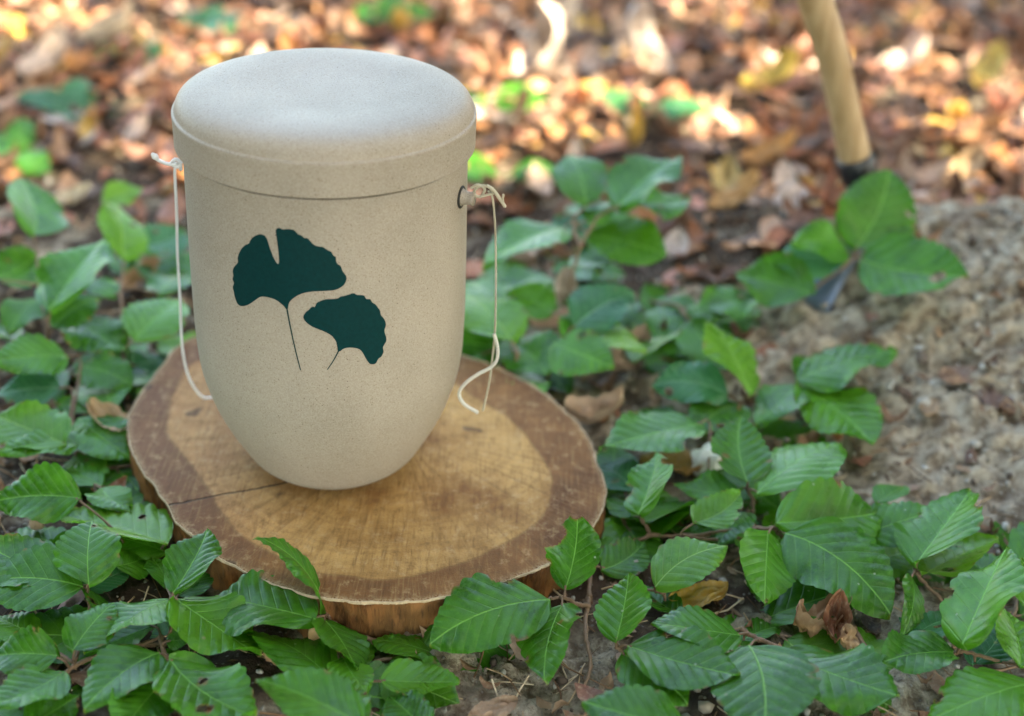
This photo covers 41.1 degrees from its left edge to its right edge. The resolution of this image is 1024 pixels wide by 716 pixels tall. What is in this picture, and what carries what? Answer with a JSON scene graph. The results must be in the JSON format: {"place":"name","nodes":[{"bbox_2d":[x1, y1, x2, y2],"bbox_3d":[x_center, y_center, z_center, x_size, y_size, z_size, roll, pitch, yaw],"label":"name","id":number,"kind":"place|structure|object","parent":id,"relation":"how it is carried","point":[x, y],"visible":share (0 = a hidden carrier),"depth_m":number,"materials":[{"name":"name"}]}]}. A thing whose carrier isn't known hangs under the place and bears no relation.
{"place":"outdoors","nodes":[
{"label":"outdoors","id":0,"kind":"place"},
{"bbox_2d":[0,0,1023,715],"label":"ground","id":1,"kind":"structure","parent":0,"point":[962,424],"depth_m":1.22,"materials":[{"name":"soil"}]},
{"bbox_2d":[0,117,49,174],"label":"seedling","id":2,"kind":"object","parent":1,"relation":"on","point":[28,162],"visible":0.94,"depth_m":1.58,"materials":[{"name":"green plant"}]},
{"bbox_2d":[16,84,58,90],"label":"twig","id":3,"kind":"object","parent":1,"relation":"on","point":[30,87],"visible":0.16,"depth_m":1.76,"materials":[{"name":"wood"}]},
{"bbox_2d":[18,25,67,78],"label":"dry leaf","id":4,"kind":"object","parent":1,"relation":"on","point":[49,52],"visible":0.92,"depth_m":1.81,"materials":[{"name":"plant"}]},
{"bbox_2d":[0,521,128,661],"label":"beech sprig","id":5,"kind":"object","parent":1,"relation":"on","point":[36,573],"visible":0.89,"depth_m":0.90,"materials":[{"name":"green plant"}]},
{"bbox_2d":[0,333,129,473],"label":"beech sprig","id":6,"kind":"object","parent":1,"relation":"on","point":[31,423],"visible":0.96,"depth_m":1.07,"materials":[{"name":"green plant"}]},
{"bbox_2d":[16,78,119,119],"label":"seedling","id":7,"kind":"object","parent":1,"relation":"on","point":[54,101],"visible":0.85,"depth_m":1.70,"materials":[{"name":"green plant"}]},
{"bbox_2d":[50,182,91,203],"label":"dry leaf","id":8,"kind":"object","parent":1,"relation":"on","point":[73,195],"visible":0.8,"depth_m":1.47,"materials":[{"name":"plant"}]},
{"bbox_2d":[10,491,149,544],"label":"beech sprig","id":9,"kind":"object","parent":1,"relation":"on","point":[50,533],"visible":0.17,"depth_m":0.99,"materials":[{"name":"green plant"}]},
{"bbox_2d":[29,520,44,529],"bbox_3d":[-0.343,0.118,0.986,0.011,0.014,0.010,3,30,0],"label":"snail shell","id":10,"kind":"object","parent":9,"relation":"on","point":[35,525],"visible":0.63,"depth_m":0.98},
{"bbox_2d":[0,461,172,579],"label":"beech sprig","id":11,"kind":"object","parent":1,"relation":"on","point":[44,492],"visible":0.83,"depth_m":0.98,"materials":[{"name":"green plant"}]},
{"bbox_2d":[0,604,187,715],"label":"beech sprig","id":12,"kind":"object","parent":1,"relation":"on","point":[52,622],"visible":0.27,"depth_m":0.89,"materials":[{"name":"green plant"}]},
{"bbox_2d":[49,459,138,494],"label":"beech sprig","id":13,"kind":"object","parent":1,"relation":"on","point":[120,468],"visible":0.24,"depth_m":1.06,"materials":[{"name":"green plant"}]},
{"bbox_2d":[68,0,134,45],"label":"dry leaf","id":14,"kind":"object","parent":1,"relation":"on","point":[103,27],"visible":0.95,"depth_m":1.92,"materials":[{"name":"plant"}]},
{"bbox_2d":[46,349,159,408],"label":"beech sprig","id":15,"kind":"object","parent":1,"relation":"on","point":[140,377],"visible":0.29,"depth_m":1.16,"materials":[{"name":"green plant"}]},
{"bbox_2d":[59,180,190,401],"bbox_3d":[-0.345,-0.077,1.252,0.108,0.100,0.321,-2,30,-8],"label":"beech sprig","id":16,"kind":"object","parent":1,"relation":"on","point":[151,320],"visible":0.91,"depth_m":1.20,"materials":[{"name":"green plant"}]},
{"bbox_2d":[89,42,166,63],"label":"seedling","id":17,"kind":"object","parent":1,"relation":"on","point":[154,49],"visible":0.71,"depth_m":1.88,"materials":[{"name":"green plant"}]},
{"bbox_2d":[0,602,257,715],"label":"beech sprig","id":18,"kind":"object","parent":1,"relation":"on","point":[125,669],"visible":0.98,"depth_m":0.84,"materials":[{"name":"green plant"}]},
{"bbox_2d":[125,385,141,412],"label":"beech sprig","id":19,"kind":"object","parent":1,"relation":"on","point":[132,397],"visible":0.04,"depth_m":1.17,"materials":[{"name":"green plant"}]},
{"bbox_2d":[114,255,159,290],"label":"dry leaf","id":20,"kind":"object","parent":1,"relation":"on","point":[132,277],"visible":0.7,"depth_m":1.32,"materials":[{"name":"plant"}]},
{"bbox_2d":[105,105,172,130],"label":"twig","id":21,"kind":"object","parent":1,"relation":"on","point":[121,110],"visible":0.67,"depth_m":1.69,"materials":[{"name":"wood"}]},
{"bbox_2d":[108,233,190,278],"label":"beech sprig","id":22,"kind":"object","parent":1,"relation":"on","point":[166,266],"visible":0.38,"depth_m":1.33,"materials":[{"name":"green plant"}]},
{"bbox_2d":[116,331,195,368],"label":"beech sprig","id":23,"kind":"object","parent":1,"relation":"on","point":[166,345],"visible":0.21,"depth_m":1.23,"materials":[{"name":"green plant"}]},
{"bbox_2d":[106,528,262,656],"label":"beech sprig","id":24,"kind":"object","parent":1,"relation":"on","point":[179,569],"visible":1,"depth_m":0.89,"materials":[{"name":"green plant"}]},
{"bbox_2d":[179,6,244,37],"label":"seedling","id":25,"kind":"object","parent":1,"relation":"on","point":[209,19],"visible":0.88,"depth_m":2.03,"materials":[{"name":"green plant"}]},
{"bbox_2d":[263,653,275,665],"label":"dry leaf","id":26,"kind":"object","parent":1,"relation":"on","point":[267,659],"visible":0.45,"depth_m":0.88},
{"bbox_2d":[214,536,438,672],"bbox_3d":[-0.121,0.164,0.880,0.158,0.080,0.090,3,30,0],"label":"beech sprig","id":27,"kind":"object","parent":1,"relation":"on","point":[267,603],"visible":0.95,"depth_m":0.89,"materials":[{"name":"green plant"}]},
{"bbox_2d":[255,652,459,715],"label":"beech sprig","id":28,"kind":"object","parent":1,"relation":"on","point":[342,685],"visible":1,"depth_m":0.82,"materials":[{"name":"green plant"}]},
{"bbox_2d":[126,336,606,638],"bbox_3d":[-0.118,0.090,1.069,0.377,0.055,0.369,3,30,0],"label":"wood slice","id":29,"kind":"object","parent":1,"relation":"on","point":[506,483],"visible":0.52,"depth_m":0.99,"materials":[{"name":"brown wood"}]},
{"bbox_2d":[171,48,476,489],"bbox_3d":[-0.130,-0.055,0.976,0.206,0.289,0.202,3,30,0],"label":"burial urn","id":30,"kind":"object","parent":29,"relation":"on","point":[329,197],"visible":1,"depth_m":0.89,"materials":[{"name":"stone"}]},
{"bbox_2d":[151,153,212,398],"bbox_3d":[-0.244,-0.055,1.021,0.024,0.222,0.038,3,30,0],"label":"cord","id":31,"kind":"object","parent":30,"relation":"hanging from","point":[174,164],"visible":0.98,"depth_m":0.99,"materials":[{"name":"white fabric"}]},
{"bbox_2d":[457,183,505,413],"bbox_3d":[-0.022,-0.038,0.954,0.030,0.182,0.009,3,30,0],"label":"cord","id":32,"kind":"object","parent":30,"relation":"hanging from","point":[502,202],"visible":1,"depth_m":0.96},
{"bbox_2d":[356,0,406,42],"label":"seedling","id":33,"kind":"object","parent":1,"relation":"on","point":[383,8],"visible":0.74,"depth_m":2.07,"materials":[{"name":"green plant"}]},
{"bbox_2d":[330,624,514,715],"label":"beech sprig","id":34,"kind":"object","parent":1,"relation":"on","point":[379,692],"visible":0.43,"depth_m":0.88,"materials":[{"name":"green plant"}]},
{"bbox_2d":[406,2,454,35],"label":"seedling","id":35,"kind":"object","parent":1,"relation":"on","point":[418,11],"visible":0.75,"depth_m":2.08,"materials":[{"name":"green plant"}]},
{"bbox_2d":[461,345,502,366],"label":"beech sprig","id":36,"kind":"object","parent":1,"relation":"on","point":[466,352],"visible":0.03,"depth_m":1.20,"materials":[{"name":"green plant"}]},
{"bbox_2d":[468,695,517,715],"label":"dry leaf","id":37,"kind":"object","parent":1,"relation":"on","point":[503,705],"visible":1,"depth_m":0.86,"materials":[{"name":"plant"}]},
{"bbox_2d":[464,278,528,360],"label":"beech sprig","id":38,"kind":"object","parent":1,"relation":"on","point":[511,320],"visible":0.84,"depth_m":1.19,"materials":[{"name":"green plant"}]},
{"bbox_2d":[468,83,546,120],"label":"seedling","id":39,"kind":"object","parent":1,"relation":"on","point":[512,90],"visible":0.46,"depth_m":1.79,"materials":[{"name":"green plant"}]},
{"bbox_2d":[0,85,1020,715],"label":"dead needles","id":40,"kind":"object","parent":1,"relation":"on","point":[598,451],"visible":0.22,"depth_m":1.06,"materials":[{"name":"dry brown needles"}]},
{"bbox_2d":[0,177,114,408],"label":"beech sprig","id":41,"kind":"object","parent":40,"relation":"on","point":[62,280],"visible":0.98,"depth_m":1.19,"materials":[{"name":"green plant"}]},
{"bbox_2d":[86,397,127,431],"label":"dry leaf","id":42,"kind":"object","parent":40,"relation":"on","point":[96,408],"visible":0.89,"depth_m":1.10,"materials":[{"name":"plant"}]},
{"bbox_2d":[308,619,330,640],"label":"dry leaf","id":43,"kind":"object","parent":40,"relation":"on","point":[313,634],"visible":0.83,"depth_m":0.89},
{"bbox_2d":[554,266,577,307],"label":"dry leaf","id":44,"kind":"object","parent":40,"relation":"on","point":[561,285],"visible":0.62,"depth_m":1.30,"materials":[{"name":"plant"}]},
{"bbox_2d":[823,588,852,642],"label":"dry leaf","id":45,"kind":"object","parent":40,"relation":"on","point":[837,606],"visible":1,"depth_m":0.92,"materials":[{"name":"plant"}]},
{"bbox_2d":[467,152,553,192],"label":"seedling","id":46,"kind":"object","parent":1,"relation":"on","point":[476,170],"visible":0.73,"depth_m":1.58,"materials":[{"name":"green plant"}]},
{"bbox_2d":[0,0,1023,715],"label":"leaf litter","id":47,"kind":"object","parent":1,"relation":"on","point":[786,190],"visible":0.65,"depth_m":1.81,"materials":[{"name":"plant"}]},
{"bbox_2d":[0,98,1023,715],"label":"leaf scraps","id":48,"kind":"object","parent":1,"relation":"on","point":[608,680],"visible":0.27,"depth_m":1.17,"materials":[{"name":"plant"}]},
{"bbox_2d":[462,329,573,393],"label":"beech sprig","id":49,"kind":"object","parent":1,"relation":"on","point":[480,346],"visible":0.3,"depth_m":1.20,"materials":[{"name":"green plant"}]},
{"bbox_2d":[508,222,549,259],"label":"dry leaf","id":50,"kind":"object","parent":1,"relation":"on","point":[523,254],"visible":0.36,"depth_m":1.40,"materials":[{"name":"plant"}]},
{"bbox_2d":[505,0,564,80],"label":"dry leaf","id":51,"kind":"object","parent":1,"relation":"on","point":[528,64],"visible":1,"depth_m":1.87,"materials":[{"name":"plant"}]},
{"bbox_2d":[429,516,648,687],"bbox_3d":[0.026,0.142,0.930,0.105,0.077,0.180,14,32,19],"label":"beech sprig","id":52,"kind":"object","parent":1,"relation":"on","point":[479,612],"visible":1,"depth_m":0.90,"materials":[{"name":"green plant"}]},
{"bbox_2d":[517,0,579,42],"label":"dry leaf","id":53,"kind":"object","parent":1,"relation":"on","point":[568,12],"visible":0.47,"depth_m":2.00,"materials":[{"name":"plant"}]},
{"bbox_2d":[529,307,568,328],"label":"dry leaf","id":54,"kind":"object","parent":1,"relation":"on","point":[552,321],"visible":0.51,"depth_m":1.26,"materials":[{"name":"plant"}]},
{"bbox_2d":[477,258,624,310],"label":"beech sprig","id":55,"kind":"object","parent":1,"relation":"on","point":[515,274],"visible":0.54,"depth_m":1.36,"materials":[{"name":"green plant"}]},
{"bbox_2d":[533,21,574,85],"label":"dry leaf","id":56,"kind":"object","parent":1,"relation":"on","point":[563,66],"visible":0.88,"depth_m":1.88,"materials":[{"name":"plant"}]},
{"bbox_2d":[482,154,689,295],"bbox_3d":[0.070,-0.108,1.267,0.170,0.147,0.138,9,31,11],"label":"beech sprig","id":57,"kind":"object","parent":1,"relation":"on","point":[627,185],"visible":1,"depth_m":1.25,"materials":[{"name":"green plant"}]},
{"bbox_2d":[499,282,681,392],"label":"beech sprig","id":58,"kind":"object","parent":1,"relation":"on","point":[592,330],"visible":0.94,"depth_m":1.18,"materials":[{"name":"green plant"}]},
{"bbox_2d":[544,203,639,266],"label":"beech sprig","id":59,"kind":"object","parent":1,"relation":"on","point":[573,209],"visible":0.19,"depth_m":1.43,"materials":[{"name":"green plant"}]},
{"bbox_2d":[565,386,623,423],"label":"dry leaf","id":60,"kind":"object","parent":1,"relation":"on","point":[588,410],"visible":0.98,"depth_m":1.13,"materials":[{"name":"plant"}]},
{"bbox_2d":[581,684,680,715],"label":"beech sprig","id":61,"kind":"object","parent":1,"relation":"on","point":[635,700],"visible":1,"depth_m":0.81,"materials":[{"name":"green plant"}]},
{"bbox_2d":[611,323,650,371],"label":"dry leaf","id":62,"kind":"object","parent":1,"relation":"on","point":[620,357],"visible":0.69,"depth_m":1.21,"materials":[{"name":"plant"}]},
{"bbox_2d":[596,447,666,520],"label":"beech sprig","id":63,"kind":"object","parent":1,"relation":"on","point":[610,454],"visible":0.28,"depth_m":1.10,"materials":[{"name":"green plant"}]},
{"bbox_2d":[602,491,690,562],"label":"beech sprig","id":64,"kind":"object","parent":1,"relation":"on","point":[615,527],"visible":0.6,"depth_m":1.02,"materials":[{"name":"green plant"}]},
{"bbox_2d":[579,0,717,107],"bbox_3d":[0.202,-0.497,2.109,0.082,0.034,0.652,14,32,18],"label":"dry leaf","id":65,"kind":"object","parent":1,"relation":"on","point":[620,43],"visible":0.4,"depth_m":1.96,"materials":[{"name":"plant"}]},
{"bbox_2d":[626,0,673,78],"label":"dry leaf","id":66,"kind":"object","parent":1,"relation":"on","point":[640,28],"visible":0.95,"depth_m":1.95,"materials":[{"name":"plant"}]},
{"bbox_2d":[599,89,706,132],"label":"seedling","id":67,"kind":"object","parent":1,"relation":"on","point":[672,107],"visible":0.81,"depth_m":1.75,"materials":[{"name":"green plant"}]},
{"bbox_2d":[630,283,694,374],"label":"beech sprig","id":68,"kind":"object","parent":1,"relation":"on","point":[655,363],"visible":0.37,"depth_m":1.24,"materials":[{"name":"green plant"}]},
{"bbox_2d":[600,536,727,600],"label":"beech sprig","id":69,"kind":"object","parent":1,"relation":"on","point":[677,562],"visible":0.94,"depth_m":0.93,"materials":[{"name":"green plant"}]},
{"bbox_2d":[593,572,740,705],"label":"beech sprig","id":70,"kind":"object","parent":1,"relation":"on","point":[675,669],"visible":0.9,"depth_m":0.86,"materials":[{"name":"green plant"}]},
{"bbox_2d":[598,410,743,546],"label":"beech sprig","id":71,"kind":"object","parent":1,"relation":"on","point":[643,484],"visible":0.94,"depth_m":1.05,"materials":[{"name":"green plant"}]},
{"bbox_2d":[639,448,703,476],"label":"dry leaf","id":72,"kind":"object","parent":1,"relation":"on","point":[682,462],"visible":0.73,"depth_m":1.09,"materials":[{"name":"plant"}]},
{"bbox_2d":[618,294,759,369],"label":"beech sprig","id":73,"kind":"object","parent":1,"relation":"on","point":[689,340],"visible":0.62,"depth_m":1.25,"materials":[{"name":"green plant"}]},
{"bbox_2d":[635,320,759,438],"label":"beech sprig","id":74,"kind":"object","parent":1,"relation":"on","point":[700,387],"visible":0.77,"depth_m":1.14,"materials":[{"name":"green plant"}]},
{"bbox_2d":[668,580,728,606],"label":"dry leaf","id":75,"kind":"object","parent":1,"relation":"on","point":[701,594],"visible":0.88,"depth_m":0.96,"materials":[{"name":"plant"}]},
{"bbox_2d":[690,442,721,476],"bbox_3d":[0.156,0.082,1.087,0.028,0.034,0.017,3,30,0],"label":"chalk chip","id":76,"kind":"object","parent":1,"relation":"on","point":[703,454],"visible":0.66,"depth_m":1.08,"materials":[{"name":"stone"}]},
{"bbox_2d":[712,153,739,190],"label":"dry leaf","id":77,"kind":"object","parent":1,"relation":"on","point":[726,173],"visible":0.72,"depth_m":1.55,"materials":[{"name":"plant"}]},
{"bbox_2d":[706,168,760,210],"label":"dry leaf","id":78,"kind":"object","parent":1,"relation":"on","point":[741,190],"visible":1,"depth_m":1.46,"materials":[{"name":"plant"}]},
{"bbox_2d":[697,468,784,544],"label":"beech sprig","id":79,"kind":"object","parent":1,"relation":"on","point":[770,504],"visible":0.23,"depth_m":1.05,"materials":[{"name":"green plant"}]},
{"bbox_2d":[674,416,846,544],"bbox_3d":[0.180,0.093,1.039,0.164,0.053,0.098,-12,33,-24],"label":"beech sprig","id":80,"kind":"object","parent":1,"relation":"on","point":[740,448],"visible":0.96,"depth_m":1.03,"materials":[{"name":"green plant"}]},
{"bbox_2d":[739,128,795,166],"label":"dry leaf","id":81,"kind":"object","parent":1,"relation":"on","point":[761,153],"visible":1,"depth_m":1.62,"materials":[{"name":"plant"}]},
{"bbox_2d":[740,47,799,92],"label":"dry leaf","id":82,"kind":"object","parent":1,"relation":"on","point":[782,66],"visible":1,"depth_m":1.90,"materials":[{"name":"plant"}]},
{"bbox_2d":[771,345,791,385],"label":"twig","id":83,"kind":"object","parent":1,"relation":"on","point":[788,353],"visible":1,"depth_m":1.20,"materials":[{"name":"wood"}]},
{"bbox_2d":[757,419,826,446],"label":"beech sprig","id":84,"kind":"object","parent":1,"relation":"on","point":[781,429],"visible":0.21,"depth_m":1.14,"materials":[{"name":"green plant"}]},
{"bbox_2d":[650,605,958,715],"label":"beech sprig","id":85,"kind":"object","parent":1,"relation":"on","point":[774,679],"visible":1,"depth_m":0.85,"materials":[{"name":"green plant"}]},
{"bbox_2d":[840,623,859,649],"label":"dry leaf","id":86,"kind":"object","parent":85,"relation":"on","point":[849,640],"visible":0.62,"depth_m":0.90,"materials":[{"name":"plant"}]},
{"bbox_2d":[691,477,924,619],"bbox_3d":[0.233,0.138,0.971,0.182,0.054,0.131,-7,31,-16],"label":"beech sprig","id":87,"kind":"object","parent":1,"relation":"on","point":[835,537],"visible":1,"depth_m":0.96,"materials":[{"name":"green plant"}]},
{"bbox_2d":[723,578,920,713],"bbox_3d":[0.205,0.192,0.924,0.135,0.027,0.124,3,30,0],"label":"beech sprig","id":88,"kind":"object","parent":1,"relation":"on","point":[781,610],"visible":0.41,"depth_m":0.94,"materials":[{"name":"green plant"}]},
{"bbox_2d":[793,593,851,637],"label":"dry leaf","id":89,"kind":"object","parent":1,"relation":"on","point":[804,621],"visible":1,"depth_m":0.92,"materials":[{"name":"plant"}]},
{"bbox_2d":[752,341,897,444],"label":"beech sprig","id":90,"kind":"object","parent":1,"relation":"on","point":[824,401],"visible":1,"depth_m":1.14,"materials":[{"name":"green plant"}]},
{"bbox_2d":[692,169,968,321],"bbox_3d":[0.283,-0.097,1.253,0.231,0.108,0.155,3,30,0],"label":"beech sprig","id":91,"kind":"object","parent":1,"relation":"on","point":[878,224],"visible":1,"depth_m":1.25,"materials":[{"name":"green plant"}]},
{"bbox_2d":[796,0,877,312],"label":"garden tool","id":92,"kind":"object","parent":1,"relation":"on","point":[855,162],"visible":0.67,"depth_m":1.27,"materials":[{"name":"brown wood"}]},
{"bbox_2d":[850,621,866,645],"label":"twig","id":93,"kind":"object","parent":1,"relation":"on","point":[859,637],"visible":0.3,"depth_m":0.92,"materials":[{"name":"wood"}]},
{"bbox_2d":[875,427,895,442],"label":"twig","id":94,"kind":"object","parent":1,"relation":"on","point":[890,433],"visible":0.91,"depth_m":1.13,"materials":[{"name":"wood"}]},
{"bbox_2d":[879,32,928,71],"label":"dry leaf","id":95,"kind":"object","parent":1,"relation":"on","point":[913,50],"visible":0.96,"depth_m":2.00,"materials":[{"name":"plant"}]},
{"bbox_2d":[883,546,954,585],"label":"beech sprig","id":96,"kind":"object","parent":1,"relation":"on","point":[901,565],"visible":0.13,"depth_m":1.00,"materials":[{"name":"green plant"}]},
{"bbox_2d":[919,397,938,416],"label":"dry leaf","id":97,"kind":"object","parent":1,"relation":"on","point":[932,409],"visible":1,"depth_m":1.15,"materials":[{"name":"plant"}]},
{"bbox_2d":[893,488,999,637],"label":"beech sprig","id":98,"kind":"object","parent":1,"relation":"on","point":[934,533],"visible":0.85,"depth_m":0.96,"materials":[{"name":"green plant"}]},
{"bbox_2d":[943,141,985,181],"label":"dry leaf","id":99,"kind":"object","parent":1,"relation":"on","point":[969,161],"visible":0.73,"depth_m":1.63,"materials":[{"name":"plant"}]},
{"bbox_2d":[939,365,989,383],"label":"dry leaf","id":100,"kind":"object","parent":1,"relation":"on","point":[957,375],"visible":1,"depth_m":1.16,"materials":[{"name":"plant"}]},
{"bbox_2d":[928,546,1023,715],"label":"beech sprig","id":101,"kind":"object","parent":1,"relation":"on","point":[977,628],"visible":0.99,"depth_m":0.87,"materials":[{"name":"green plant"}]},
{"bbox_2d":[953,113,1004,147],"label":"dry leaf","id":102,"kind":"object","parent":1,"relation":"on","point":[988,127],"visible":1,"depth_m":1.71,"materials":[{"name":"plant"}]},
{"bbox_2d":[947,521,1023,618],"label":"beech sprig","id":103,"kind":"object","parent":1,"relation":"on","point":[1015,538],"visible":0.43,"depth_m":1.01,"materials":[{"name":"green plant"}]},
{"bbox_2d":[971,40,1006,87],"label":"dry leaf","id":104,"kind":"object","parent":1,"relation":"on","point":[982,68],"visible":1,"depth_m":1.96,"materials":[{"name":"plant"}]},
{"bbox_2d":[975,385,1015,414],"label":"dry leaf","id":105,"kind":"object","parent":1,"relation":"on","point":[995,399],"visible":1,"depth_m":1.15,"materials":[{"name":"plant"}]},
{"bbox_2d":[994,665,1016,671],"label":"twig","id":106,"kind":"object","parent":1,"relation":"on","point":[1006,668],"visible":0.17,"depth_m":0.90,"materials":[{"name":"wood"}]}
]}

